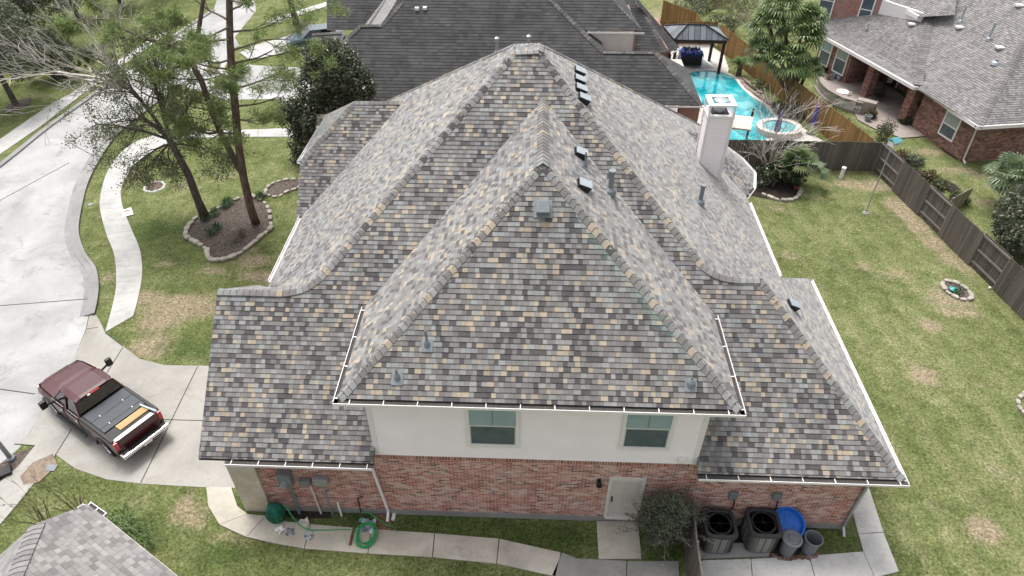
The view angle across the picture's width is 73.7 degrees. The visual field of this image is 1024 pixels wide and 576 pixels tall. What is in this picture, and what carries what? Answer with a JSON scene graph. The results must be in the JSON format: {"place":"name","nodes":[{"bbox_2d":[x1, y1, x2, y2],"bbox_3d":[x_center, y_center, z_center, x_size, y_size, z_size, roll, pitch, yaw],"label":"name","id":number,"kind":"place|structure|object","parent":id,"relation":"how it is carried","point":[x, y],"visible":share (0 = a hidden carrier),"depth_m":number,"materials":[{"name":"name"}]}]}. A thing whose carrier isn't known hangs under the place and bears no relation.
{"place":"outdoors","nodes":[
{"label":"outdoors","id":0,"kind":"place"},
{"bbox_2d":[0,444,54,523],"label":"sidewalk","id":1,"kind":"structure","parent":0,"point":[11,492],"depth_m":22.85,"materials":[{"name":"concrete"}]},
{"bbox_2d":[20,454,56,484],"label":"bare soil","id":2,"kind":"structure","parent":1,"relation":"on","point":[27,476],"depth_m":23.26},
{"bbox_2d":[0,34,165,153],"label":"sidewalk","id":3,"kind":"structure","parent":0,"point":[24,129],"depth_m":43.16,"materials":[{"name":"concrete"}]},
{"bbox_2d":[0,501,176,575],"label":"house","id":4,"kind":"structure","parent":0,"point":[89,539],"depth_m":17.38,"materials":[{"name":"grey"}]},
{"bbox_2d":[17,315,234,487],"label":"driveway","id":5,"kind":"structure","parent":0,"point":[176,461],"depth_m":24.52,"materials":[{"name":"concrete"}]},
{"bbox_2d":[36,357,169,459],"bbox_3d":[-14.776,4.096,24.401,5.624,1.818,2.698,23,45,25],"label":"pickup truck","id":6,"kind":"object","parent":5,"relation":"on","point":[112,416],"visible":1,"depth_m":23.75,"materials":[{"name":"paint"}]},
{"bbox_2d":[105,498,154,547],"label":"ornamental grass","id":7,"kind":"object","parent":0,"point":[124,525],"depth_m":21.37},
{"bbox_2d":[126,520,160,552],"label":"ornamental grass","id":8,"kind":"object","parent":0,"point":[138,539],"depth_m":21.04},
{"bbox_2d":[0,0,309,462],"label":"street","id":9,"kind":"structure","parent":0,"point":[39,343],"depth_m":32.56,"materials":[{"name":"concrete"}]},
{"bbox_2d":[0,140,201,482],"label":"pavement joint","id":10,"kind":"object","parent":9,"relation":"on","point":[108,369],"visible":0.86,"depth_m":26.03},
{"bbox_2d":[0,9,214,167],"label":"kerb","id":11,"kind":"structure","parent":9,"relation":"on","point":[17,151],"depth_m":42.49,"materials":[{"name":"concrete"}]},
{"bbox_2d":[64,88,166,316],"bbox_3d":[-22.383,-6.198,38.002,3.428,0.007,24.203,-8,41,-10],"label":"gutter pan","id":12,"kind":"object","parent":9,"relation":"on","point":[80,266],"visible":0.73,"depth_m":33.54,"materials":[{"name":"concrete"}]},
{"bbox_2d":[100,128,291,331],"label":"sidewalk","id":13,"kind":"structure","parent":0,"point":[124,244],"depth_m":33.89,"materials":[{"name":"concrete"}]},
{"bbox_2d":[240,36,288,58],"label":"street","id":14,"kind":"structure","parent":0,"point":[263,48],"depth_m":52.09,"materials":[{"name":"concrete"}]},
{"bbox_2d":[285,23,345,51],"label":"parked car","id":15,"kind":"object","parent":14,"relation":"on","point":[317,28],"visible":0.38,"depth_m":51.43,"materials":[{"name":"blue paint"}]},
{"bbox_2d":[267,2,325,22],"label":"sidewalk","id":16,"kind":"structure","parent":0,"point":[318,6],"depth_m":59.42,"materials":[{"name":"concrete"}]},
{"bbox_2d":[0,0,1023,575],"bbox_3d":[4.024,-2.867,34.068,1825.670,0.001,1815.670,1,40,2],"label":"ground","id":17,"kind":"structure","parent":0,"point":[938,370],"depth_m":28.30,"materials":[{"name":"plant"}]},
{"bbox_2d":[0,448,31,480],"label":"drain apron","id":18,"kind":"object","parent":17,"relation":"on","point":[20,456],"visible":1,"depth_m":23.60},
{"bbox_2d":[0,464,11,478],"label":"drain inlet","id":19,"kind":"object","parent":18,"relation":"on","point":[6,471],"visible":1,"depth_m":23.10,"materials":[{"name":"black"}]},
{"bbox_2d":[0,441,15,462],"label":"street lamp","id":20,"kind":"object","parent":18,"relation":"on","point":[10,458],"visible":1,"depth_m":23.41,"materials":[{"name":"grey metal"}]},
{"bbox_2d":[3,98,31,112],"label":"planting bed","id":21,"kind":"object","parent":17,"relation":"on","point":[23,102],"visible":0.88,"depth_m":44.78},
{"bbox_2d":[0,0,50,104],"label":"shade tree","id":22,"kind":"object","parent":17,"relation":"on","point":[8,34],"visible":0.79,"depth_m":43.04,"materials":[{"name":"green plant"}]},
{"bbox_2d":[0,467,50,526],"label":"bare shrub","id":23,"kind":"object","parent":17,"relation":"on","point":[40,514],"visible":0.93,"depth_m":20.98,"materials":[{"name":"brown plant"}]},
{"bbox_2d":[0,0,86,46],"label":"shade tree","id":24,"kind":"object","parent":17,"relation":"on","point":[29,7],"visible":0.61,"depth_m":50.10,"materials":[{"name":"green plant"}]},
{"bbox_2d":[1,12,88,80],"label":"shade tree","id":25,"kind":"object","parent":17,"relation":"on","point":[57,41],"visible":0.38,"depth_m":46.72,"materials":[{"name":"green plant"}]},
{"bbox_2d":[9,469,94,511],"bbox_3d":[-13.958,6.559,21.253,2.185,2.211,0.974,-13,42,-15],"label":"bare shrub","id":26,"kind":"object","parent":17,"relation":"on","point":[58,496],"visible":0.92,"depth_m":21.14,"materials":[{"name":"brown plant"}]},
{"bbox_2d":[30,0,83,21],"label":"shade tree","id":27,"kind":"object","parent":17,"relation":"on","point":[70,2],"visible":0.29,"depth_m":55.15,"materials":[{"name":"plant"}]},
{"bbox_2d":[44,57,87,79],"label":"street bush","id":28,"kind":"object","parent":17,"relation":"on","point":[79,62],"visible":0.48,"depth_m":48.05,"materials":[{"name":"green plant"}]},
{"bbox_2d":[81,44,113,62],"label":"street bush","id":29,"kind":"object","parent":17,"relation":"on","point":[87,59],"visible":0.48,"depth_m":50.25,"materials":[{"name":"green plant"}]},
{"bbox_2d":[69,83,180,315],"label":"kerb","id":30,"kind":"structure","parent":17,"relation":"on","point":[85,261],"depth_m":33.54,"materials":[{"name":"concrete"}]},
{"bbox_2d":[143,181,165,192],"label":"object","id":31,"kind":"object","parent":17,"relation":"on","point":[155,188],"visible":0.62,"depth_m":37.09,"materials":[{"name":"concrete"}]},
{"bbox_2d":[188,197,270,257],"bbox_3d":[-13.962,-3.101,34.300,4.211,0.002,4.672,-32,50,-32],"label":"planting bed","id":32,"kind":"object","parent":17,"relation":"on","point":[232,217],"visible":0.85,"depth_m":34.15,"materials":[{"name":"soil"}]},
{"bbox_2d":[0,0,254,219],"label":"oak tree","id":33,"kind":"object","parent":32,"relation":"on","point":[117,81],"visible":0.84,"depth_m":30.95,"materials":[{"name":"green plant"}]},
{"bbox_2d":[47,0,351,224],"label":"pine tree","id":34,"kind":"object","parent":32,"relation":"on","point":[195,51],"visible":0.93,"depth_m":28.77,"materials":[{"name":"green plant"}]},
{"bbox_2d":[224,34,290,71],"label":"lawn strip","id":35,"kind":"object","parent":17,"relation":"on","point":[239,56],"visible":0.29,"depth_m":52.01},
{"bbox_2d":[267,179,298,195],"bbox_3d":[-12.378,-5.476,37.111,1.666,0.002,1.723,1,40,2],"label":"planting bed","id":36,"kind":"object","parent":17,"relation":"on","point":[278,188],"visible":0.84,"depth_m":37.09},
{"bbox_2d":[276,0,299,24],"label":"shade tree","id":37,"kind":"object","parent":17,"relation":"on","point":[292,11],"visible":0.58,"depth_m":55.63,"materials":[{"name":"green plant"}]},
{"bbox_2d":[264,510,330,517],"bbox_3d":[-6.957,7.255,22.073,2.295,0.002,0.399,3,40,3],"label":"planting strip","id":38,"kind":"object","parent":17,"relation":"on","point":[311,514],"visible":0.51,"depth_m":22.01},
{"bbox_2d":[274,35,377,163],"bbox_3d":[-10.268,-9.876,37.509,6.033,8.169,3.670,1,40,2],"label":"magnolia tree","id":39,"kind":"object","parent":17,"relation":"on","point":[335,91],"visible":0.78,"depth_m":36.10,"materials":[{"name":"green plant"}]},
{"bbox_2d":[374,514,390,529],"bbox_3d":[-4.134,7.472,21.789,0.630,0.002,0.542,1,40,2],"label":"dirt patch","id":40,"kind":"object","parent":17,"relation":"on","point":[380,525],"visible":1,"depth_m":21.78,"materials":[{"name":"soil"}]},
{"bbox_2d":[206,487,640,575],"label":"walkway","id":41,"kind":"structure","parent":17,"relation":"on","point":[228,513],"depth_m":21.24,"materials":[{"name":"concrete"}]},
{"bbox_2d":[265,502,284,523],"bbox_3d":[-7.489,7.113,21.600,0.567,0.850,0.476,1,40,2],"label":"draped cover","id":42,"kind":"object","parent":41,"relation":"on","point":[274,512],"visible":1,"depth_m":21.38,"materials":[{"name":"plastic"}]},
{"bbox_2d":[298,517,309,528],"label":"litter","id":43,"kind":"object","parent":41,"relation":"on","point":[304,522],"visible":1,"depth_m":21.72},
{"bbox_2d":[284,504,392,548],"bbox_3d":[-5.507,7.241,21.501,3.340,0.738,1.058,13,42,14],"label":"garden hose","id":44,"kind":"object","parent":41,"relation":"on","point":[369,542],"visible":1,"depth_m":21.48,"materials":[{"name":"green rubber"}]},
{"bbox_2d":[360,518,375,533],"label":"litter","id":45,"kind":"object","parent":41,"relation":"on","point":[369,528],"visible":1,"depth_m":21.63,"materials":[{"name":"plastic"}]},
{"bbox_2d":[311,0,703,121],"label":"house","id":46,"kind":"structure","parent":17,"relation":"on","point":[402,46],"depth_m":38.83,"materials":[{"name":"grey"}]},
{"bbox_2d":[198,43,909,536],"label":"house","id":47,"kind":"structure","parent":17,"relation":"on","point":[526,281],"depth_m":20.10,"materials":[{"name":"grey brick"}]},
{"bbox_2d":[465,410,519,447],"bbox_3d":[-0.537,3.843,18.909,1.490,1.800,0.060,1,40,2],"label":"window","id":48,"kind":"structure","parent":47,"relation":"in","point":[484,428],"depth_m":18.96,"materials":[{"name":"green glass"}]},
{"bbox_2d":[607,481,641,515],"bbox_3d":[3.446,6.487,20.970,0.900,1.940,0.095,1,40,2],"label":"door","id":49,"kind":"structure","parent":47,"relation":"in","point":[622,493],"depth_m":20.95,"materials":[{"name":"beige paint"}]},
{"bbox_2d":[618,414,676,450],"bbox_3d":[3.725,3.891,18.744,1.420,1.780,0.060,1,40,2],"label":"window","id":50,"kind":"structure","parent":47,"relation":"in","point":[638,432],"depth_m":18.82,"materials":[{"name":"green glass"}]},
{"bbox_2d":[552,553,678,575],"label":"walkway","id":51,"kind":"structure","parent":17,"relation":"on","point":[568,565],"depth_m":20.62,"materials":[{"name":"grey concrete"}]},
{"bbox_2d":[614,481,716,569],"bbox_3d":[4.753,6.936,20.293,2.901,2.634,3.083,25,46,27],"label":"shrub","id":52,"kind":"object","parent":17,"relation":"on","point":[661,526],"visible":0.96,"depth_m":19.94,"materials":[{"name":"green plant"}]},
{"bbox_2d":[661,0,703,44],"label":"fence","id":53,"kind":"object","parent":17,"relation":"on","point":[672,12],"visible":0.52,"depth_m":55.00,"materials":[{"name":"brown wood"}]},
{"bbox_2d":[660,21,718,44],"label":"fence","id":54,"kind":"object","parent":17,"relation":"on","point":[662,23],"visible":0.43,"depth_m":51.95,"materials":[{"name":"brown wood"}]},
{"bbox_2d":[674,0,709,13],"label":"bush","id":55,"kind":"object","parent":17,"relation":"on","point":[692,4],"visible":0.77,"depth_m":57.99,"materials":[{"name":"green plant"}]},
{"bbox_2d":[684,498,702,575],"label":"fence","id":56,"kind":"object","parent":17,"relation":"on","point":[693,564],"visible":0.84,"depth_m":19.87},
{"bbox_2d":[698,0,737,12],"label":"bush","id":57,"kind":"object","parent":17,"relation":"on","point":[714,8],"visible":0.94,"depth_m":58.26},
{"bbox_2d":[704,12,737,33],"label":"bush","id":58,"kind":"object","parent":17,"relation":"on","point":[726,21],"visible":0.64,"depth_m":54.74,"materials":[{"name":"green plant"}]},
{"bbox_2d":[719,5,751,31],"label":"bare shrub","id":59,"kind":"object","parent":17,"relation":"on","point":[737,20],"visible":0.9,"depth_m":54.19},
{"bbox_2d":[725,56,751,76],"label":"sago palm","id":60,"kind":"object","parent":17,"relation":"on","point":[739,61],"visible":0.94,"depth_m":47.87,"materials":[{"name":"green plant"}]},
{"bbox_2d":[727,0,759,22],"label":"bush","id":61,"kind":"object","parent":17,"relation":"on","point":[744,4],"visible":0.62,"depth_m":56.27,"materials":[{"name":"green plant"}]},
{"bbox_2d":[670,43,822,149],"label":"pool deck","id":62,"kind":"structure","parent":17,"relation":"on","point":[715,58],"depth_m":50.23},
{"bbox_2d":[672,55,713,68],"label":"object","id":63,"kind":"object","parent":62,"relation":"on","point":[704,64],"visible":0.42,"depth_m":49.78,"materials":[{"name":"grey concrete"}]},
{"bbox_2d":[678,46,703,64],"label":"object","id":64,"kind":"object","parent":63,"relation":"on","point":[688,55],"visible":0.98,"depth_m":49.57,"materials":[{"name":"plastic"}]},
{"bbox_2d":[663,23,728,73],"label":"gazebo","id":65,"kind":"object","parent":62,"relation":"on","point":[695,33],"visible":0.87,"depth_m":47.07,"materials":[{"name":"metal"}]},
{"bbox_2d":[689,69,777,142],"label":"pool coping","id":66,"kind":"object","parent":62,"relation":"on","point":[749,93],"visible":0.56,"depth_m":46.34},
{"bbox_2d":[732,108,754,138],"bbox_3d":[12.872,-9.033,39.738,1.788,2.100,3.150,13,42,15],"label":"parasol","id":67,"kind":"object","parent":62,"relation":"on","point":[744,123],"visible":0.7,"depth_m":38.45,"materials":[{"name":"beige fabric"}]},
{"bbox_2d":[755,118,801,139],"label":"spa wall","id":68,"kind":"structure","parent":62,"relation":"on","point":[758,127],"depth_m":41.58,"materials":[{"name":"stone"}]},
{"bbox_2d":[770,100,803,118],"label":"bush","id":69,"kind":"object","parent":62,"relation":"on","point":[787,107],"visible":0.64,"depth_m":43.59,"materials":[{"name":"green plant"}]},
{"bbox_2d":[807,104,819,135],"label":"folded umbrella","id":70,"kind":"object","parent":62,"relation":"on","point":[813,119],"visible":0.76,"depth_m":41.03,"materials":[{"name":"purple fabric"}]},
{"bbox_2d":[696,524,817,559],"bbox_3d":[7.931,7.848,21.381,4.707,0.002,1.346,0,40,-1],"label":"planting strip","id":71,"kind":"object","parent":17,"relation":"on","point":[798,551],"visible":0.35,"depth_m":21.28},
{"bbox_2d":[773,507,805,539],"bbox_3d":[8.438,7.434,21.029,0.980,1.127,0.920,1,40,2],"label":"plastic tub","id":72,"kind":"object","parent":71,"relation":"on","point":[791,518],"visible":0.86,"depth_m":20.93,"materials":[{"name":"plastic"}]},
{"bbox_2d":[779,529,802,556],"bbox_3d":[8.432,7.806,20.761,0.600,0.815,0.596,1,40,2],"label":"rubbish bin","id":73,"kind":"object","parent":71,"relation":"on","point":[792,541],"visible":0.96,"depth_m":20.55,"materials":[{"name":"grey plastic"}]},
{"bbox_2d":[749,77,772,93],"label":"bush","id":74,"kind":"object","parent":17,"relation":"on","point":[759,81],"visible":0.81,"depth_m":46.60,"materials":[{"name":"green plant"}]},
{"bbox_2d":[751,171,797,198],"bbox_3d":[14.231,-5.593,37.277,3.021,0.002,2.904,10,41,11],"label":"planting bed","id":75,"kind":"object","parent":17,"relation":"on","point":[779,190],"visible":0.56,"depth_m":36.89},
{"bbox_2d":[750,163,777,186],"bbox_3d":[13.679,-6.138,37.102,1.599,1.206,1.654,1,40,2],"label":"shrub","id":76,"kind":"object","parent":75,"relation":"on","point":[767,171],"visible":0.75,"depth_m":36.91,"materials":[{"name":"green plant"}]},
{"bbox_2d":[768,151,809,187],"bbox_3d":[14.951,-6.509,36.860,2.255,2.114,2.254,1,40,2],"label":"shrub","id":77,"kind":"object","parent":75,"relation":"on","point":[793,180],"visible":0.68,"depth_m":36.45,"materials":[{"name":"green plant"}]},
{"bbox_2d":[731,82,850,171],"bbox_3d":[14.026,-7.932,35.853,6.694,5.498,5.334,-30,49,-31],"label":"bare tree","id":78,"kind":"object","parent":75,"relation":"on","point":[763,151],"visible":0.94,"depth_m":35.79,"materials":[{"name":"plant"}]},
{"bbox_2d":[775,143,830,186],"bbox_3d":[15.590,-6.404,36.363,3.204,2.495,2.204,1,40,2],"label":"palm tree","id":79,"kind":"object","parent":75,"relation":"on","point":[810,158],"visible":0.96,"depth_m":36.09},
{"bbox_2d":[738,0,831,90],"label":"palm tree","id":80,"kind":"object","parent":17,"relation":"on","point":[806,22],"visible":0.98,"depth_m":42.11,"materials":[{"name":"plant"}]},
{"bbox_2d":[717,25,875,141],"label":"fence","id":81,"kind":"object","parent":17,"relation":"on","point":[735,45],"visible":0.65,"depth_m":43.26,"materials":[{"name":"brown wood"}]},
{"bbox_2d":[701,488,898,575],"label":"walkway","id":82,"kind":"structure","parent":17,"relation":"on","point":[875,557],"depth_m":20.74,"materials":[{"name":"concrete"}]},
{"bbox_2d":[728,139,882,170],"bbox_3d":[15.193,-7.427,38.055,10.173,1.819,0.103,1,40,2],"label":"fence","id":83,"kind":"object","parent":17,"relation":"on","point":[855,156],"visible":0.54,"depth_m":37.83,"materials":[{"name":"wood"}]},
{"bbox_2d":[801,530,823,555],"bbox_3d":[9.125,7.815,20.840,0.550,0.700,0.546,1,40,2],"label":"rubbish bin","id":84,"kind":"object","parent":17,"relation":"on","point":[813,541],"visible":1,"depth_m":20.79,"materials":[{"name":"grey plastic"}]},
{"bbox_2d":[814,77,863,113],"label":"patio wall","id":85,"kind":"structure","parent":17,"relation":"on","point":[822,87],"depth_m":44.59,"materials":[{"name":"stone"}]},
{"bbox_2d":[853,97,877,114],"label":"patio pier","id":86,"kind":"structure","parent":17,"relation":"on","point":[867,105],"depth_m":43.41,"materials":[{"name":"stone"}]},
{"bbox_2d":[874,119,898,140],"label":"bush","id":87,"kind":"object","parent":17,"relation":"on","point":[884,127],"visible":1,"depth_m":40.81,"materials":[{"name":"green plant"}]},
{"bbox_2d":[896,148,910,161],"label":"bush","id":88,"kind":"object","parent":17,"relation":"on","point":[903,154],"visible":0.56,"depth_m":39.13,"materials":[{"name":"green plant"}]},
{"bbox_2d":[904,154,925,168],"bbox_3d":[22.927,-7.279,38.897,1.159,0.769,1.247,-25,46,-27],"label":"bush","id":89,"kind":"object","parent":17,"relation":"on","point":[915,160],"visible":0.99,"depth_m":38.77,"materials":[{"name":"green plant"}]},
{"bbox_2d":[816,0,1023,163],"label":"house","id":90,"kind":"structure","parent":17,"relation":"on","point":[955,68],"depth_m":41.30,"materials":[{"name":"grey"}]},
{"bbox_2d":[818,40,833,67],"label":"window","id":91,"kind":"structure","parent":90,"relation":"in","point":[825,55],"depth_m":48.40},
{"bbox_2d":[819,0,834,19],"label":"window","id":92,"kind":"structure","parent":90,"relation":"in","point":[829,4],"depth_m":47.74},
{"bbox_2d":[831,48,849,75],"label":"window","id":93,"kind":"structure","parent":90,"relation":"in","point":[841,58],"depth_m":47.33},
{"bbox_2d":[857,0,876,15],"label":"window","id":94,"kind":"structure","parent":90,"relation":"in","point":[867,6],"depth_m":46.28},
{"bbox_2d":[937,110,961,142],"bbox_3d":[25.417,-9.400,39.630,0.070,1.480,1.212,-8,41,-10],"label":"window","id":95,"kind":"structure","parent":90,"relation":"in","point":[948,129],"depth_m":39.63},
{"bbox_2d":[914,169,958,191],"bbox_3d":[23.121,-5.964,37.716,1.202,0.002,2.948,-29,48,-30],"label":"planting bed","id":96,"kind":"object","parent":17,"relation":"on","point":[953,186],"visible":0.28,"depth_m":37.28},
{"bbox_2d":[919,169,941,183],"bbox_3d":[22.925,-6.129,37.560,1.247,0.740,1.296,1,40,2],"label":"bush","id":97,"kind":"object","parent":96,"relation":"on","point":[924,174],"visible":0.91,"depth_m":37.45,"materials":[{"name":"green plant"}]},
{"bbox_2d":[929,177,950,191],"bbox_3d":[23.210,-5.601,36.989,1.134,0.749,0.920,32,50,32],"label":"bush","id":98,"kind":"object","parent":96,"relation":"on","point":[942,184],"visible":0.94,"depth_m":36.87,"materials":[{"name":"green plant"}]},
{"bbox_2d":[872,142,1023,320],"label":"fence","id":99,"kind":"object","parent":17,"relation":"on","point":[992,263],"visible":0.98,"depth_m":32.48,"materials":[{"name":"wood"}]},
{"bbox_2d":[945,282,968,298],"bbox_3d":[19.850,0.123,30.501,0.920,0.002,1.285,-13,42,-15],"label":"planting bed","id":100,"kind":"object","parent":17,"relation":"on","point":[948,285],"visible":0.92,"depth_m":30.51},
{"bbox_2d":[949,188,971,205],"bbox_3d":[23.593,-4.826,35.925,1.187,0.764,1.160,10,41,12],"label":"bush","id":101,"kind":"object","parent":17,"relation":"on","point":[955,195],"visible":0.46,"depth_m":35.89,"materials":[{"name":"green plant"}]},
{"bbox_2d":[951,187,973,207],"bbox_3d":[23.110,-4.548,35.268,1.846,1.020,0.126,-23,45,-25],"label":"fence","id":102,"kind":"object","parent":17,"relation":"on","point":[957,201],"visible":0.73,"depth_m":35.18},
{"bbox_2d":[982,151,1023,196],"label":"palm tree","id":103,"kind":"object","parent":17,"relation":"on","point":[1002,183],"visible":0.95,"depth_m":34.41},
{"bbox_2d":[989,182,1023,259],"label":"broadleaf tree","id":104,"kind":"object","parent":17,"relation":"on","point":[1007,228],"visible":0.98,"depth_m":31.36,"materials":[{"name":"green plant"}]},
{"bbox_2d":[690,71,773,142],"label":"pool water","id":105,"kind":"structure","parent":0,"point":[709,82],"depth_m":45.98,"materials":[{"name":"liquid"}]},
{"bbox_2d":[699,543,769,559],"bbox_3d":[6.833,8.081,21.035,2.478,0.100,0.477,-1,40,-2],"label":"concrete pad","id":106,"kind":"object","parent":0,"point":[738,550],"visible":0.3,"depth_m":20.88,"materials":[{"name":"concrete"}]},
{"bbox_2d":[697,508,738,552],"bbox_3d":[6.273,7.436,20.892,1.020,0.950,1.020,1,40,2],"label":"air conditioner","id":107,"kind":"object","parent":106,"relation":"on","point":[721,527],"visible":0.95,"depth_m":20.62,"materials":[{"name":"grey metal"}]},
{"bbox_2d":[740,507,782,552],"bbox_3d":[7.615,7.417,20.916,1.020,0.950,1.020,1,40,2],"label":"air conditioner","id":108,"kind":"object","parent":106,"relation":"on","point":[761,529],"visible":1,"depth_m":20.66,"materials":[{"name":"metal"}]},
{"bbox_2d":[820,73,924,137],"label":"patio","id":109,"kind":"structure","parent":0,"point":[889,105],"depth_m":44.62,"materials":[{"name":"concrete"}]},
{"bbox_2d":[834,88,851,100],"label":"fire table","id":110,"kind":"object","parent":109,"relation":"on","point":[845,92],"visible":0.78,"depth_m":44.95,"materials":[{"name":"white"}]},
{"bbox_2d":[864,108,878,119],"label":"bush","id":111,"kind":"object","parent":109,"relation":"on","point":[873,112],"visible":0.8,"depth_m":43.12,"materials":[{"name":"green plant"}]},
{"bbox_2d":[872,86,885,100],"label":"patio chair","id":112,"kind":"object","parent":109,"relation":"on","point":[882,93],"visible":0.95,"depth_m":44.96,"materials":[{"name":"metal"}]},
{"bbox_2d":[862,137,902,214],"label":"bird house","id":113,"kind":"structure","parent":0,"point":[894,142],"depth_m":33.02,"materials":[{"name":"metal"}]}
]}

